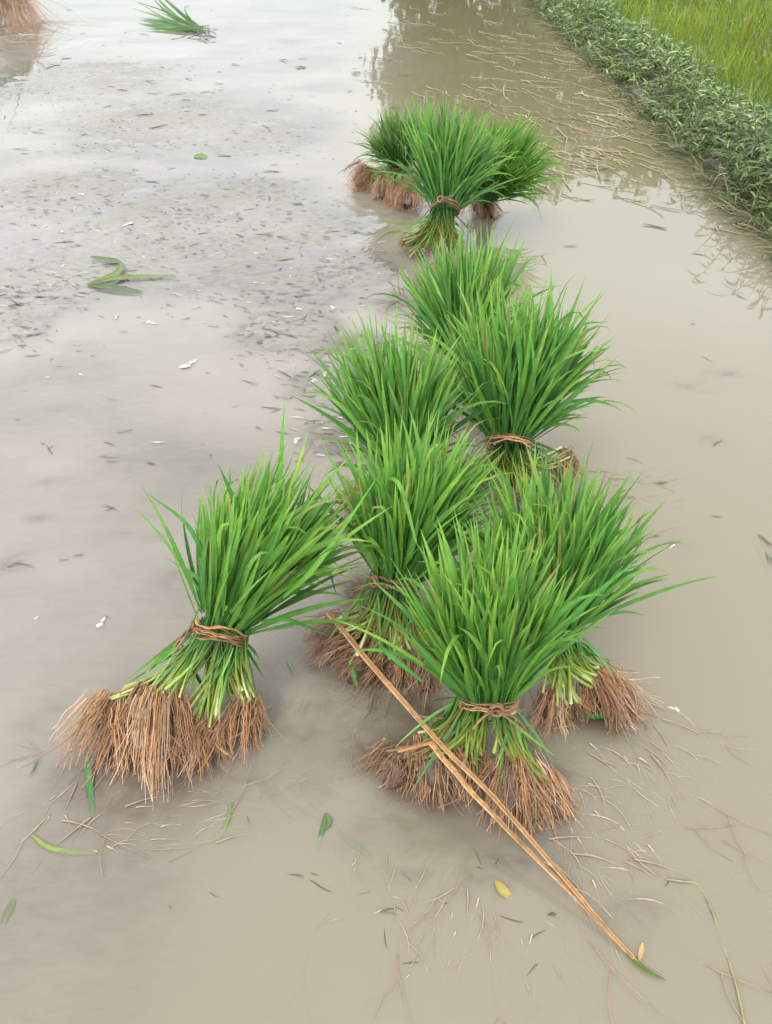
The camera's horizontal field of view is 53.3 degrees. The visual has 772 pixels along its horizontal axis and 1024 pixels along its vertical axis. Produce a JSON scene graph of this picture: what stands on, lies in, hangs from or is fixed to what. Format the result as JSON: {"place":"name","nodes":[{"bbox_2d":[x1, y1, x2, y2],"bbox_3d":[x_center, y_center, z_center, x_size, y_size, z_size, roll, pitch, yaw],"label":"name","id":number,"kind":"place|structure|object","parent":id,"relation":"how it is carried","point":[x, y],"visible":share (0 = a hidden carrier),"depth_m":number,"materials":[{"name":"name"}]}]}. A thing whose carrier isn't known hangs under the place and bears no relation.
{"place":"outdoors","nodes":[
{"label":"outdoors","id":0,"kind":"place"},
{"bbox_2d":[0,0,771,1023],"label":"ground","id":1,"kind":"structure","parent":0,"point":[84,940],"depth_m":2.20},
{"bbox_2d":[0,898,15,924],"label":"dull leaf","id":2,"kind":"object","parent":1,"relation":"on","point":[8,910],"visible":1,"depth_m":1.20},
{"bbox_2d":[0,0,107,42],"bbox_3d":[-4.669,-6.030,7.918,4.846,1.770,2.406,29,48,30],"label":"seedling bundle","id":3,"kind":"object","parent":1,"relation":"on","point":[7,7],"visible":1,"depth_m":7.77,"materials":[{"name":"plant"}]},
{"bbox_2d":[37,781,75,824],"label":"loose root","id":4,"kind":"object","parent":1,"relation":"on","point":[55,799],"visible":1,"depth_m":1.35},
{"bbox_2d":[63,783,76,813],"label":"loose root","id":5,"kind":"object","parent":1,"relation":"on","point":[70,798],"visible":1,"depth_m":1.35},
{"bbox_2d":[31,834,112,854],"bbox_3d":[-0.527,0.560,1.278,0.147,0.007,0.021,7,41,9],"label":"curled leaf","id":6,"kind":"object","parent":1,"relation":"on","point":[49,847],"visible":1,"depth_m":1.28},
{"bbox_2d":[85,754,95,825],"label":"sunken leaf","id":7,"kind":"object","parent":1,"relation":"on","point":[90,793],"visible":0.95,"depth_m":1.36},
{"bbox_2d":[80,790,119,834],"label":"loose root","id":8,"kind":"object","parent":1,"relation":"on","point":[97,816],"visible":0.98,"depth_m":1.32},
{"bbox_2d":[73,766,149,875],"bbox_3d":[-0.484,0.520,1.330,0.078,0.016,0.241,-20,42,-26],"label":"loose root","id":9,"kind":"object","parent":1,"relation":"on","point":[103,840],"visible":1,"depth_m":1.28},
{"bbox_2d":[61,819,171,866],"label":"loose root","id":10,"kind":"object","parent":1,"relation":"on","point":[110,836],"visible":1,"depth_m":1.30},
{"bbox_2d":[105,823,172,852],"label":"loose root","id":11,"kind":"object","parent":1,"relation":"on","point":[133,839],"visible":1,"depth_m":1.29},
{"bbox_2d":[120,843,197,848],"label":"loose root","id":12,"kind":"object","parent":1,"relation":"on","point":[160,846],"visible":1,"depth_m":1.28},
{"bbox_2d":[136,801,215,807],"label":"loose root","id":13,"kind":"object","parent":1,"relation":"on","point":[177,806],"visible":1,"depth_m":1.34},
{"bbox_2d":[125,773,228,806],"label":"loose root","id":14,"kind":"object","parent":1,"relation":"on","point":[161,796],"visible":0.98,"depth_m":1.35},
{"bbox_2d":[149,769,217,811],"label":"loose root","id":15,"kind":"object","parent":1,"relation":"on","point":[190,798],"visible":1,"depth_m":1.35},
{"bbox_2d":[0,55,392,463],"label":"litter crumbs","id":16,"kind":"object","parent":1,"relation":"on","point":[40,296],"visible":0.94,"depth_m":3.04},
{"bbox_2d":[160,813,240,826],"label":"loose root","id":17,"kind":"object","parent":1,"relation":"on","point":[198,822],"visible":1,"depth_m":1.32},
{"bbox_2d":[168,759,274,816],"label":"loose root","id":18,"kind":"object","parent":1,"relation":"on","point":[243,780],"visible":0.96,"depth_m":1.38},
{"bbox_2d":[216,816,284,842],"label":"loose root","id":19,"kind":"object","parent":1,"relation":"on","point":[251,833],"visible":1,"depth_m":1.30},
{"bbox_2d":[365,728,392,780],"bbox_3d":[0.001,0.445,1.415,0.105,0.011,0.118,20,44,22],"label":"sunken tuft","id":20,"kind":"object","parent":1,"relation":"on","point":[388,739],"visible":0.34,"depth_m":1.44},
{"bbox_2d":[467,888,468,916],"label":"loose root","id":21,"kind":"object","parent":1,"relation":"on","point":[467,901],"visible":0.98,"depth_m":1.21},
{"bbox_2d":[546,810,579,879],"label":"loose root","id":22,"kind":"object","parent":1,"relation":"on","point":[559,847],"visible":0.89,"depth_m":1.28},
{"bbox_2d":[555,830,615,925],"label":"loose root","id":23,"kind":"object","parent":1,"relation":"on","point":[574,880],"visible":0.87,"depth_m":1.25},
{"bbox_2d":[567,845,625,925],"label":"loose root","id":24,"kind":"object","parent":1,"relation":"on","point":[588,880],"visible":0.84,"depth_m":1.24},
{"bbox_2d":[584,853,612,862],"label":"loose root","id":25,"kind":"object","parent":1,"relation":"on","point":[599,857],"visible":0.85,"depth_m":1.26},
{"bbox_2d":[582,813,617,823],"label":"loose root","id":26,"kind":"object","parent":1,"relation":"on","point":[598,816],"visible":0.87,"depth_m":1.32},
{"bbox_2d":[567,810,653,932],"bbox_3d":[0.370,0.590,1.258,0.081,0.017,0.251,-7,41,-13],"label":"loose root","id":27,"kind":"object","parent":1,"relation":"on","point":[612,897],"visible":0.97,"depth_m":1.21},
{"bbox_2d":[592,880,634,960],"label":"loose root","id":28,"kind":"object","parent":1,"relation":"on","point":[607,915],"visible":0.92,"depth_m":1.21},
{"bbox_2d":[627,898,674,911],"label":"loose root","id":29,"kind":"object","parent":1,"relation":"on","point":[651,900],"visible":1,"depth_m":1.21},
{"bbox_2d":[651,754,669,779],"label":"loose root","id":30,"kind":"object","parent":1,"relation":"on","point":[660,766],"visible":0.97,"depth_m":1.39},
{"bbox_2d":[603,0,771,123],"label":"field grass","id":31,"kind":"structure","parent":1,"relation":"on","point":[735,40],"depth_m":6.63,"materials":[{"name":"plant"}]},
{"bbox_2d":[681,103,748,160],"bbox_3d":[1.714,-2.013,4.076,0.352,0.276,0.339,0,40,0],"label":"bank sprig","id":32,"kind":"object","parent":1,"relation":"on","point":[716,143],"visible":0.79,"depth_m":4.04,"materials":[{"name":"plant"}]},
{"bbox_2d":[722,120,771,201],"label":"bank sprig","id":33,"kind":"object","parent":1,"relation":"on","point":[752,161],"visible":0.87,"depth_m":3.52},
{"bbox_2d":[740,107,771,177],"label":"bank sprig","id":34,"kind":"object","parent":1,"relation":"on","point":[757,134],"visible":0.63,"depth_m":3.74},
{"bbox_2d":[743,166,771,183],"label":"bank sprig","id":35,"kind":"object","parent":1,"relation":"on","point":[768,172],"visible":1,"depth_m":3.24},
{"bbox_2d":[0,0,771,1023],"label":"water","id":36,"kind":"structure","parent":0,"point":[672,304],"depth_m":1.68,"materials":[{"name":"liquid"}]},
{"bbox_2d":[0,559,38,572],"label":"sunken tuft","id":37,"kind":"object","parent":36,"relation":"on","point":[9,567],"visible":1,"depth_m":1.80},
{"bbox_2d":[0,739,44,777],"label":"sunken tuft","id":38,"kind":"object","parent":36,"relation":"on","point":[40,754],"visible":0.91,"depth_m":1.41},
{"bbox_2d":[86,256,172,291],"bbox_3d":[-1.080,-0.936,3.037,0.434,0.018,0.228,20,44,22],"label":"torn leaf","id":39,"kind":"object","parent":36,"relation":"on","point":[111,275],"visible":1,"depth_m":3.02,"materials":[{"name":"plant"}]},
{"bbox_2d":[151,838,182,840],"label":"loose root","id":40,"kind":"object","parent":36,"relation":"on","point":[165,839],"visible":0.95,"depth_m":1.29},
{"bbox_2d":[133,0,217,42],"bbox_3d":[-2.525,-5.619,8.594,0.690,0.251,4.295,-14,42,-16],"label":"wilted seedlings","id":41,"kind":"object","parent":36,"relation":"on","point":[181,25],"visible":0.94,"depth_m":7.91,"materials":[{"name":"green plant"}]},
{"bbox_2d":[179,359,196,367],"bbox_3d":[-0.641,-0.487,2.520,0.032,0.005,0.083,23,43,33],"label":"pale scrap","id":42,"kind":"object","parent":36,"relation":"on","point":[188,364],"visible":1,"depth_m":2.51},
{"bbox_2d":[193,154,207,157],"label":"round leaf","id":43,"kind":"object","parent":36,"relation":"on","point":[201,155],"visible":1,"depth_m":4.31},
{"bbox_2d":[18,402,402,806],"bbox_3d":[-0.339,0.129,1.367,0.751,0.574,0.423,-26,46,-27],"label":"seedling bundle","id":44,"kind":"object","parent":36,"relation":"on","point":[259,558],"visible":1,"depth_m":1.35,"materials":[{"name":"green plant"}]},
{"bbox_2d":[168,740,280,861],"bbox_3d":[-0.292,0.504,1.342,0.079,0.016,0.244,31,53,31],"label":"loose root","id":45,"kind":"object","parent":36,"relation":"on","point":[226,809],"visible":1,"depth_m":1.33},
{"bbox_2d":[265,654,305,685],"bbox_3d":[-0.201,0.312,1.560,0.088,0.029,0.081,0,40,0],"label":"sunken tuft","id":46,"kind":"object","parent":36,"relation":"on","point":[286,663],"visible":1,"depth_m":1.57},
{"bbox_2d":[318,813,331,836],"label":"leaf","id":47,"kind":"object","parent":36,"relation":"on","point":[326,822],"visible":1,"depth_m":1.31,"materials":[{"name":"green plant"}]},
{"bbox_2d":[337,830,373,859],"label":"drowned leaf","id":48,"kind":"object","parent":36,"relation":"in","point":[354,844],"visible":1,"depth_m":1.29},
{"bbox_2d":[338,98,436,213],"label":"seedling bundle","id":49,"kind":"object","parent":36,"relation":"on","point":[386,144],"visible":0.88,"depth_m":3.65,"materials":[{"name":"green plant"}]},
{"bbox_2d":[372,280,416,310],"bbox_3d":[0.061,-0.815,2.903,0.324,0.029,0.265,0,40,0],"label":"sunken tuft","id":50,"kind":"object","parent":36,"relation":"on","point":[397,295],"visible":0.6,"depth_m":2.92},
{"bbox_2d":[373,881,423,1023],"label":"loose root","id":51,"kind":"object","parent":36,"relation":"on","point":[399,978],"visible":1,"depth_m":1.11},
{"bbox_2d":[288,302,513,522],"bbox_3d":[0.038,-0.224,1.802,0.529,0.555,0.343,0,40,0],"label":"seedling bundle","id":52,"kind":"object","parent":36,"relation":"on","point":[378,392],"visible":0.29,"depth_m":1.68,"materials":[{"name":"green plant"}]},
{"bbox_2d":[291,407,522,721],"bbox_3d":[0.061,0.066,1.451,0.507,0.564,0.410,0,40,0],"label":"seedling bundle","id":53,"kind":"object","parent":36,"relation":"on","point":[422,490],"visible":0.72,"depth_m":1.41,"materials":[{"name":"green plant"}]},
{"bbox_2d":[346,660,357,687],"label":"leaf on roots","id":54,"kind":"object","parent":53,"relation":"on","point":[353,675],"visible":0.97,"depth_m":1.50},
{"bbox_2d":[409,854,470,957],"bbox_3d":[0.102,0.615,1.213,0.055,0.011,0.170,26,44,28],"label":"loose root","id":55,"kind":"object","parent":36,"relation":"on","point":[435,905],"visible":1,"depth_m":1.19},
{"bbox_2d":[366,86,524,260],"bbox_3d":[0.223,-1.379,3.114,0.594,0.636,0.550,-15,42,-17],"label":"seedling bundle","id":56,"kind":"object","parent":36,"relation":"on","point":[455,171],"visible":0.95,"depth_m":2.97,"materials":[{"name":"green plant"}]},
{"bbox_2d":[366,215,561,387],"bbox_3d":[0.219,-0.602,2.258,0.493,0.538,0.485,-29,48,-30],"label":"seedling bundle","id":57,"kind":"object","parent":36,"relation":"on","point":[441,281],"visible":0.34,"depth_m":2.13,"materials":[{"name":"green plant"}]},
{"bbox_2d":[456,904,490,972],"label":"loose root","id":58,"kind":"object","parent":36,"relation":"on","point":[479,936],"visible":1,"depth_m":1.17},
{"bbox_2d":[466,873,514,952],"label":"loose root","id":59,"kind":"object","parent":36,"relation":"on","point":[484,922],"visible":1,"depth_m":1.18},
{"bbox_2d":[335,502,651,845],"bbox_3d":[0.166,0.249,1.275,0.503,0.508,0.396,0,40,0],"label":"seedling bundle","id":60,"kind":"object","parent":36,"relation":"on","point":[496,639],"visible":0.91,"depth_m":1.22,"materials":[{"name":"green plant"}]},
{"bbox_2d":[326,611,636,960],"bbox_3d":[0.123,0.437,1.296,0.036,0.163,0.742,-29,48,-30],"label":"dry strip","id":61,"kind":"object","parent":60,"relation":"on","point":[419,720],"visible":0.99,"depth_m":1.26,"materials":[{"name":"plant"}]},
{"bbox_2d":[398,741,625,952],"bbox_3d":[0.205,0.513,1.217,0.445,0.147,0.044,27,47,28],"label":"dry strip","id":62,"kind":"object","parent":61,"relation":"on","point":[478,799],"visible":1,"depth_m":1.24,"materials":[{"name":"plant"}]},
{"bbox_2d":[471,51,528,54],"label":"straw stalk","id":63,"kind":"object","parent":36,"relation":"on","point":[497,53],"visible":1,"depth_m":6.67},
{"bbox_2d":[494,880,510,898],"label":"yellow leaf","id":64,"kind":"object","parent":36,"relation":"on","point":[502,889],"visible":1,"depth_m":1.22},
{"bbox_2d":[457,107,572,223],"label":"seedling bundle","id":65,"kind":"object","parent":36,"relation":"on","point":[521,165],"visible":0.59,"depth_m":3.27,"materials":[{"name":"green plant"}]},
{"bbox_2d":[493,78,555,82],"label":"straw stalk","id":66,"kind":"object","parent":36,"relation":"on","point":[522,81],"visible":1,"depth_m":5.81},
{"bbox_2d":[417,266,639,504],"bbox_3d":[0.316,-0.306,1.875,0.570,0.586,0.422,0,40,0],"label":"seedling bundle","id":67,"kind":"object","parent":36,"relation":"on","point":[531,368],"visible":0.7,"depth_m":1.75,"materials":[{"name":"green plant"}]},
{"bbox_2d":[537,162,578,189],"bbox_3d":[0.884,-1.772,4.046,0.139,0.017,0.469,-20,43,-18],"label":"straw stalk","id":68,"kind":"object","parent":36,"relation":"on","point":[561,174],"visible":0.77,"depth_m":4.03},
{"bbox_2d":[547,151,593,156],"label":"straw stalk","id":69,"kind":"object","parent":36,"relation":"on","point":[566,153],"visible":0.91,"depth_m":4.33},
{"bbox_2d":[420,441,721,750],"bbox_3d":[0.316,0.118,1.429,0.520,0.511,0.409,24,46,26],"label":"seedling bundle","id":70,"kind":"object","parent":36,"relation":"on","point":[584,542],"visible":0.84,"depth_m":1.35,"materials":[{"name":"green plant"}]},
{"bbox_2d":[540,858,612,962],"bbox_3d":[0.310,0.620,1.205,0.070,0.014,0.186,-10,41,-12],"label":"loose root","id":71,"kind":"object","parent":36,"relation":"on","point":[582,891],"visible":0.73,"depth_m":1.21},
{"bbox_2d":[549,153,613,168],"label":"straw stalk","id":72,"kind":"object","parent":36,"relation":"on","point":[580,162],"visible":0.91,"depth_m":4.21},
{"bbox_2d":[570,164,609,168],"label":"straw stalk","id":73,"kind":"object","parent":36,"relation":"on","point":[588,167],"visible":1,"depth_m":4.13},
{"bbox_2d":[574,153,612,178],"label":"straw stalk","id":74,"kind":"object","parent":36,"relation":"on","point":[592,163],"visible":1,"depth_m":4.19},
{"bbox_2d":[576,713,619,718],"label":"fallen leaf","id":75,"kind":"object","parent":36,"relation":"on","point":[598,717],"visible":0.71,"depth_m":1.45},
{"bbox_2d":[549,826,660,839],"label":"loose root","id":76,"kind":"object","parent":36,"relation":"on","point":[590,837],"visible":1,"depth_m":1.29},
{"bbox_2d":[586,147,623,162],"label":"straw stalk","id":77,"kind":"object","parent":36,"relation":"on","point":[603,155],"visible":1,"depth_m":4.32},
{"bbox_2d":[577,146,634,152],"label":"straw stalk","id":78,"kind":"object","parent":36,"relation":"on","point":[607,150],"visible":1,"depth_m":4.40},
{"bbox_2d":[585,154,633,166],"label":"straw stalk","id":79,"kind":"object","parent":36,"relation":"on","point":[609,159],"visible":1,"depth_m":4.26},
{"bbox_2d":[580,182,640,188],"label":"straw stalk","id":80,"kind":"object","parent":36,"relation":"on","point":[610,186],"visible":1,"depth_m":3.90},
{"bbox_2d":[589,111,636,123],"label":"straw stalk","id":81,"kind":"object","parent":36,"relation":"on","point":[609,115],"visible":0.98,"depth_m":5.00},
{"bbox_2d":[564,850,671,1023],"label":"loose root","id":82,"kind":"object","parent":36,"relation":"on","point":[604,959],"visible":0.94,"depth_m":1.12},
{"bbox_2d":[594,810,656,875],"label":"loose root","id":83,"kind":"object","parent":36,"relation":"on","point":[632,854],"visible":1,"depth_m":1.26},
{"bbox_2d":[638,942,643,960],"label":"dry leaf","id":84,"kind":"object","parent":36,"relation":"on","point":[641,952],"visible":1,"depth_m":1.15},
{"bbox_2d":[511,0,771,278],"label":"bank weeds","id":85,"kind":"object","parent":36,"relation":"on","point":[667,60],"visible":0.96,"depth_m":4.87,"materials":[{"name":"plant"}]},
{"bbox_2d":[617,135,666,155],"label":"straw stalk","id":86,"kind":"object","parent":36,"relation":"on","point":[641,143],"visible":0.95,"depth_m":4.51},
{"bbox_2d":[626,953,664,979],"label":"leaf","id":87,"kind":"object","parent":36,"relation":"on","point":[638,963],"visible":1,"depth_m":1.14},
{"bbox_2d":[636,163,679,181],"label":"straw stalk","id":88,"kind":"object","parent":36,"relation":"on","point":[658,170],"visible":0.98,"depth_m":4.09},
{"bbox_2d":[666,878,745,1023],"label":"floating stem","id":89,"kind":"object","parent":36,"relation":"on","point":[731,969],"visible":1,"depth_m":1.16,"materials":[{"name":"plant"}]},
{"bbox_2d":[662,719,755,765],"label":"loose root","id":90,"kind":"object","parent":36,"relation":"on","point":[710,731],"visible":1,"depth_m":1.45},
{"bbox_2d":[711,227,769,235],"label":"straw stalk","id":91,"kind":"object","parent":36,"relation":"on","point":[734,232],"visible":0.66,"depth_m":3.42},
{"bbox_2d":[720,838,771,891],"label":"loose root","id":92,"kind":"object","parent":36,"relation":"on","point":[746,861],"visible":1,"depth_m":1.26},
{"bbox_2d":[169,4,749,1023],"bbox_3d":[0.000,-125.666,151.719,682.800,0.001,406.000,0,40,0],"label":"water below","id":93,"kind":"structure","parent":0,"point":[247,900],"depth_m":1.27,"materials":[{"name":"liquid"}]},
{"bbox_2d":[0,813,50,876],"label":"loose root","id":94,"kind":"object","parent":93,"relation":"on","point":[42,821],"visible":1,"depth_m":1.29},
{"bbox_2d":[29,817,90,875],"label":"loose root","id":95,"kind":"object","parent":93,"relation":"on","point":[63,839],"visible":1,"depth_m":1.29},
{"bbox_2d":[181,802,231,845],"bbox_3d":[-0.294,0.539,1.304,0.037,0.007,0.105,32,50,32],"label":"bent leaf","id":96,"kind":"object","parent":93,"relation":"on","point":[220,833],"visible":1,"depth_m":1.30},
{"bbox_2d":[193,812,254,836],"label":"loose root","id":97,"kind":"object","parent":93,"relation":"on","point":[219,825],"visible":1,"depth_m":1.31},
{"bbox_2d":[192,796,265,816],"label":"loose root","id":98,"kind":"object","parent":93,"relation":"on","point":[229,804],"visible":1,"depth_m":1.34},
{"bbox_2d":[235,763,316,798],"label":"loose root","id":99,"kind":"object","parent":93,"relation":"on","point":[277,789],"visible":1,"depth_m":1.36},
{"bbox_2d":[400,922,427,971],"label":"loose root","id":100,"kind":"object","parent":93,"relation":"on","point":[411,945],"visible":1,"depth_m":1.16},
{"bbox_2d":[413,884,457,923],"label":"loose root","id":101,"kind":"object","parent":93,"relation":"on","point":[437,898],"visible":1,"depth_m":1.22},
{"bbox_2d":[434,895,446,929],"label":"loose root","id":102,"kind":"object","parent":93,"relation":"on","point":[439,910],"visible":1,"depth_m":1.20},
{"bbox_2d":[548,837,590,876],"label":"loose root","id":103,"kind":"object","parent":93,"relation":"on","point":[569,854],"visible":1,"depth_m":1.27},
{"bbox_2d":[568,828,588,880],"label":"loose root","id":104,"kind":"object","parent":93,"relation":"on","point":[570,855],"visible":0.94,"depth_m":1.27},
{"bbox_2d":[565,846,602,889],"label":"loose root","id":105,"kind":"object","parent":93,"relation":"on","point":[581,869],"visible":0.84,"depth_m":1.25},
{"bbox_2d":[569,786,621,803],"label":"loose root","id":106,"kind":"object","parent":93,"relation":"on","point":[592,795],"visible":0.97,"depth_m":1.35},
{"bbox_2d":[577,837,617,901],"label":"loose root","id":107,"kind":"object","parent":93,"relation":"on","point":[594,868],"visible":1,"depth_m":1.27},
{"bbox_2d":[579,785,629,790],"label":"loose root","id":108,"kind":"object","parent":93,"relation":"on","point":[602,787],"visible":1,"depth_m":1.36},
{"bbox_2d":[585,772,631,863],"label":"loose root","id":109,"kind":"object","parent":93,"relation":"on","point":[604,803],"visible":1,"depth_m":1.34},
{"bbox_2d":[555,864,662,973],"bbox_3d":[0.344,0.631,1.196,0.045,0.014,0.218,-20,44,-22],"label":"loose root","id":110,"kind":"object","parent":93,"relation":"on","point":[597,907],"visible":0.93,"depth_m":1.21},
{"bbox_2d":[589,743,656,805],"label":"loose root","id":111,"kind":"object","parent":93,"relation":"on","point":[627,779],"visible":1,"depth_m":1.36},
{"bbox_2d":[591,791,659,885],"bbox_3d":[0.403,0.547,1.299,0.057,0.012,0.177,-9,40,-13],"label":"loose root","id":112,"kind":"object","parent":93,"relation":"on","point":[624,850],"visible":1,"depth_m":1.26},
{"bbox_2d":[600,746,656,773],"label":"loose root","id":113,"kind":"object","parent":93,"relation":"on","point":[624,759],"visible":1,"depth_m":1.41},
{"bbox_2d":[603,875,667,923],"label":"loose root","id":114,"kind":"object","parent":93,"relation":"on","point":[632,897],"visible":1,"depth_m":1.23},
{"bbox_2d":[634,859,673,869],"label":"loose root","id":115,"kind":"object","parent":93,"relation":"on","point":[653,863],"visible":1,"depth_m":1.26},
{"bbox_2d":[589,786,736,860],"bbox_3d":[0.486,0.518,1.337,0.259,0.018,0.084,19,40,23],"label":"loose root","id":116,"kind":"object","parent":93,"relation":"on","point":[693,828],"visible":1,"depth_m":1.30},
{"bbox_2d":[628,888,771,1020],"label":"loose root","id":117,"kind":"object","parent":93,"relation":"on","point":[711,967],"visible":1,"depth_m":1.13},
{"bbox_2d":[710,804,770,855],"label":"loose root","id":118,"kind":"object","parent":93,"relation":"on","point":[740,820],"visible":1,"depth_m":1.30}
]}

